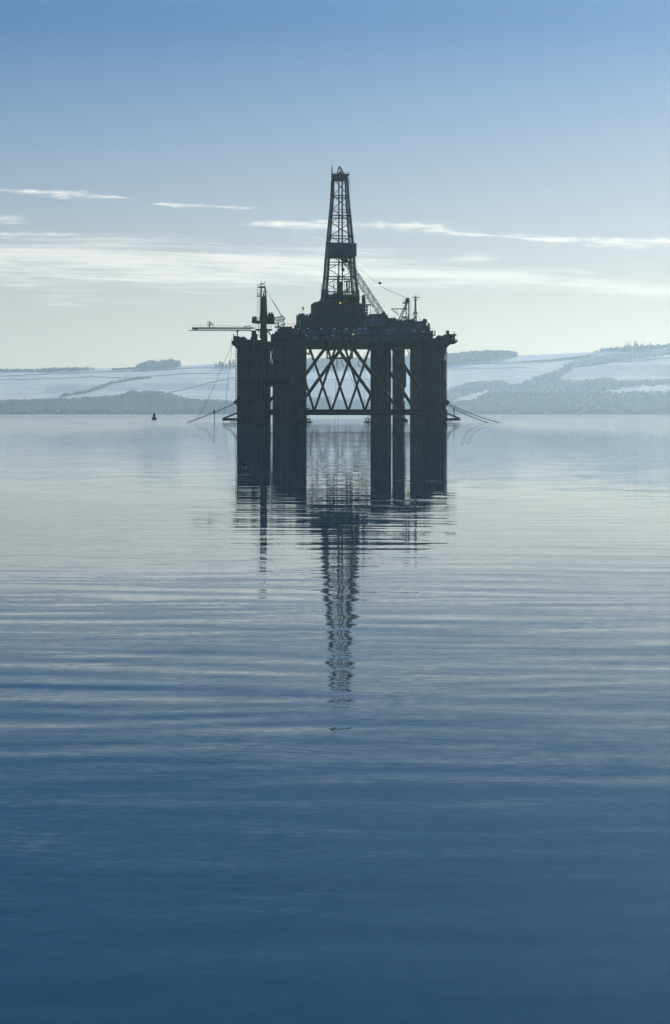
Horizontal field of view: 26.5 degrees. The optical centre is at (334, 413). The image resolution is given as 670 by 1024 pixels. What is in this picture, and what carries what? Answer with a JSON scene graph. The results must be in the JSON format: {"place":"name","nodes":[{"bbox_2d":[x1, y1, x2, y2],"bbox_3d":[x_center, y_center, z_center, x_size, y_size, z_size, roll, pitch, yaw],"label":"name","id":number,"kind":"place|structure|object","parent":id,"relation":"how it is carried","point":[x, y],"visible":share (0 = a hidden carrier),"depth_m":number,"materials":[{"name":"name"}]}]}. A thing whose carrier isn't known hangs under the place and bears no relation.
{"place":"outdoors","nodes":[
{"label":"outdoors","id":0,"kind":"place"},
{"bbox_2d":[0,414,669,1023],"bbox_3d":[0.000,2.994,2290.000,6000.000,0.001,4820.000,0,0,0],"label":"water","id":1,"kind":"structure","parent":0,"point":[338,720],"depth_m":13.87,"materials":[{"name":"blue liquid"}]},
{"bbox_2d":[196,347,230,420],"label":"cable","id":2,"kind":"object","parent":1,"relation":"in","point":[214,384],"visible":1,"depth_m":467.00,"materials":[{"name":"metal"}]},
{"bbox_2d":[188,166,460,422],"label":"oil rig","id":3,"kind":"object","parent":1,"relation":"in","point":[339,321],"visible":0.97,"depth_m":476.61,"materials":[{"name":"paint"}]},
{"bbox_2d":[186,404,231,422],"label":"mooring chain","id":4,"kind":"object","parent":3,"relation":"hanging from","point":[206,415],"visible":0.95,"depth_m":467.37,"materials":[{"name":"metal"}]},
{"bbox_2d":[235,347,236,398],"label":"mooring chain","id":5,"kind":"object","parent":3,"relation":"hanging from","point":[235,372],"visible":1,"depth_m":472.06,"materials":[{"name":"metal"}]},
{"bbox_2d":[446,349,446,398],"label":"mooring chain","id":6,"kind":"object","parent":3,"relation":"hanging from","point":[446,373],"visible":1,"depth_m":471.95,"materials":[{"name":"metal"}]},
{"bbox_2d":[447,404,488,422],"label":"mooring chain","id":7,"kind":"object","parent":3,"relation":"hanging from","point":[466,414],"visible":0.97,"depth_m":468.58,"materials":[{"name":"metal"}]},
{"bbox_2d":[449,404,500,422],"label":"mooring chain","id":8,"kind":"object","parent":3,"relation":"hanging from","point":[471,413],"visible":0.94,"depth_m":468.76,"materials":[{"name":"metal"}]},
{"bbox_2d":[0,348,669,413],"bbox_3d":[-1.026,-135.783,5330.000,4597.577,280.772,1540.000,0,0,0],"label":"hills","id":9,"kind":"structure","parent":0,"point":[32,387],"depth_m":5271.86,"materials":[{"name":"white snow"}]},
{"bbox_2d":[0,366,94,372],"bbox_3d":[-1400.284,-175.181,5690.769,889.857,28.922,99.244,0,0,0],"label":"woodland","id":10,"kind":"object","parent":9,"relation":"on","point":[52,369],"visible":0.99,"depth_m":5671.43,"materials":[{"name":"plant"}]},
{"bbox_2d":[60,376,151,396],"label":"hedge","id":11,"kind":"object","parent":9,"relation":"on","point":[101,386],"visible":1,"depth_m":5157.94,"materials":[{"name":"plant"}]},
{"bbox_2d":[0,367,217,376],"bbox_3d":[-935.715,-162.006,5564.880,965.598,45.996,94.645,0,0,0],"label":"hedge","id":12,"kind":"object","parent":9,"relation":"on","point":[109,371],"visible":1,"depth_m":5591.34,"materials":[{"name":"plant"}]},
{"bbox_2d":[10,373,221,379],"bbox_3d":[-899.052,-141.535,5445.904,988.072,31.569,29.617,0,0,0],"label":"hedge","id":13,"kind":"object","parent":9,"relation":"on","point":[111,377],"visible":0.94,"depth_m":5447.72,"materials":[{"name":"plant"}]},
{"bbox_2d":[112,367,134,369],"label":"hedge","id":14,"kind":"object","parent":9,"relation":"on","point":[123,368],"visible":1,"depth_m":5652.34,"materials":[{"name":"plant"}]},
{"bbox_2d":[123,390,164,398],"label":"woodland","id":15,"kind":"object","parent":9,"relation":"on","point":[148,394],"visible":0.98,"depth_m":4895.53,"materials":[{"name":"plant"}]},
{"bbox_2d":[135,359,180,368],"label":"copse","id":16,"kind":"object","parent":9,"relation":"on","point":[165,363],"visible":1,"depth_m":5657.94,"materials":[{"name":"plant"}]},
{"bbox_2d":[0,393,331,413],"bbox_3d":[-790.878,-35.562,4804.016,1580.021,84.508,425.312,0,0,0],"label":"woodland","id":17,"kind":"object","parent":9,"relation":"on","point":[99,404],"visible":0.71,"depth_m":4713.85,"materials":[{"name":"plant"}]},
{"bbox_2d":[167,378,234,392],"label":"hedge","id":18,"kind":"object","parent":9,"relation":"on","point":[200,385],"visible":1,"depth_m":5173.22,"materials":[{"name":"plant"}]},
{"bbox_2d":[307,350,517,368],"bbox_3d":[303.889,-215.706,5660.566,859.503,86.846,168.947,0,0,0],"label":"woodland","id":19,"kind":"object","parent":9,"relation":"on","point":[469,356],"visible":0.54,"depth_m":5620.91,"materials":[{"name":"plant"}]},
{"bbox_2d":[446,380,509,398],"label":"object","id":20,"kind":"object","parent":9,"relation":"on","point":[473,389],"visible":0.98,"depth_m":5036.01,"materials":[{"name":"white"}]},
{"bbox_2d":[459,367,525,368],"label":"hedge","id":21,"kind":"object","parent":9,"relation":"on","point":[504,367],"visible":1,"depth_m":5429.81,"materials":[{"name":"plant"}]},
{"bbox_2d":[333,390,669,413],"bbox_3d":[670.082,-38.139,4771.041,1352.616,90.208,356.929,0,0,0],"label":"woodland","id":22,"kind":"object","parent":9,"relation":"on","point":[573,398],"visible":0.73,"depth_m":4728.29,"materials":[{"name":"plant"}]},
{"bbox_2d":[448,356,600,364],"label":"hedge","id":23,"kind":"object","parent":9,"relation":"on","point":[519,362],"visible":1,"depth_m":5552.32,"materials":[{"name":"plant"}]},
{"bbox_2d":[521,354,595,361],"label":"hedge","id":24,"kind":"object","parent":9,"relation":"on","point":[560,358],"visible":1,"depth_m":5585.01,"materials":[{"name":"plant"}]},
{"bbox_2d":[486,365,669,394],"bbox_3d":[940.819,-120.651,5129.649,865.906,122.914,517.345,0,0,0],"label":"woodland","id":25,"kind":"object","parent":9,"relation":"on","point":[565,385],"visible":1,"depth_m":5043.75,"materials":[{"name":"plant"}]},
{"bbox_2d":[563,349,669,366],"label":"woodland","id":26,"kind":"object","parent":9,"relation":"on","point":[620,357],"visible":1,"depth_m":5536.23,"materials":[{"name":"plant"}]},
{"bbox_2d":[575,357,669,366],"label":"hedge","id":27,"kind":"object","parent":9,"relation":"on","point":[623,361],"visible":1,"depth_m":5467.40,"materials":[{"name":"plant"}]},
{"bbox_2d":[595,343,669,351],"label":"woodland","id":28,"kind":"object","parent":9,"relation":"on","point":[654,347],"visible":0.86,"depth_m":5680.71,"materials":[{"name":"plant"}]},
{"bbox_2d":[633,340,637,350],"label":"conifer tree","id":29,"kind":"object","parent":9,"relation":"on","point":[635,347],"visible":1,"depth_m":5641.83,"materials":[{"name":"green plant"}]},
{"bbox_2d":[0,0,669,370],"label":"sky","id":30,"kind":"structure","parent":0,"point":[162,162],"materials":[{"name":"blue"}]}
]}

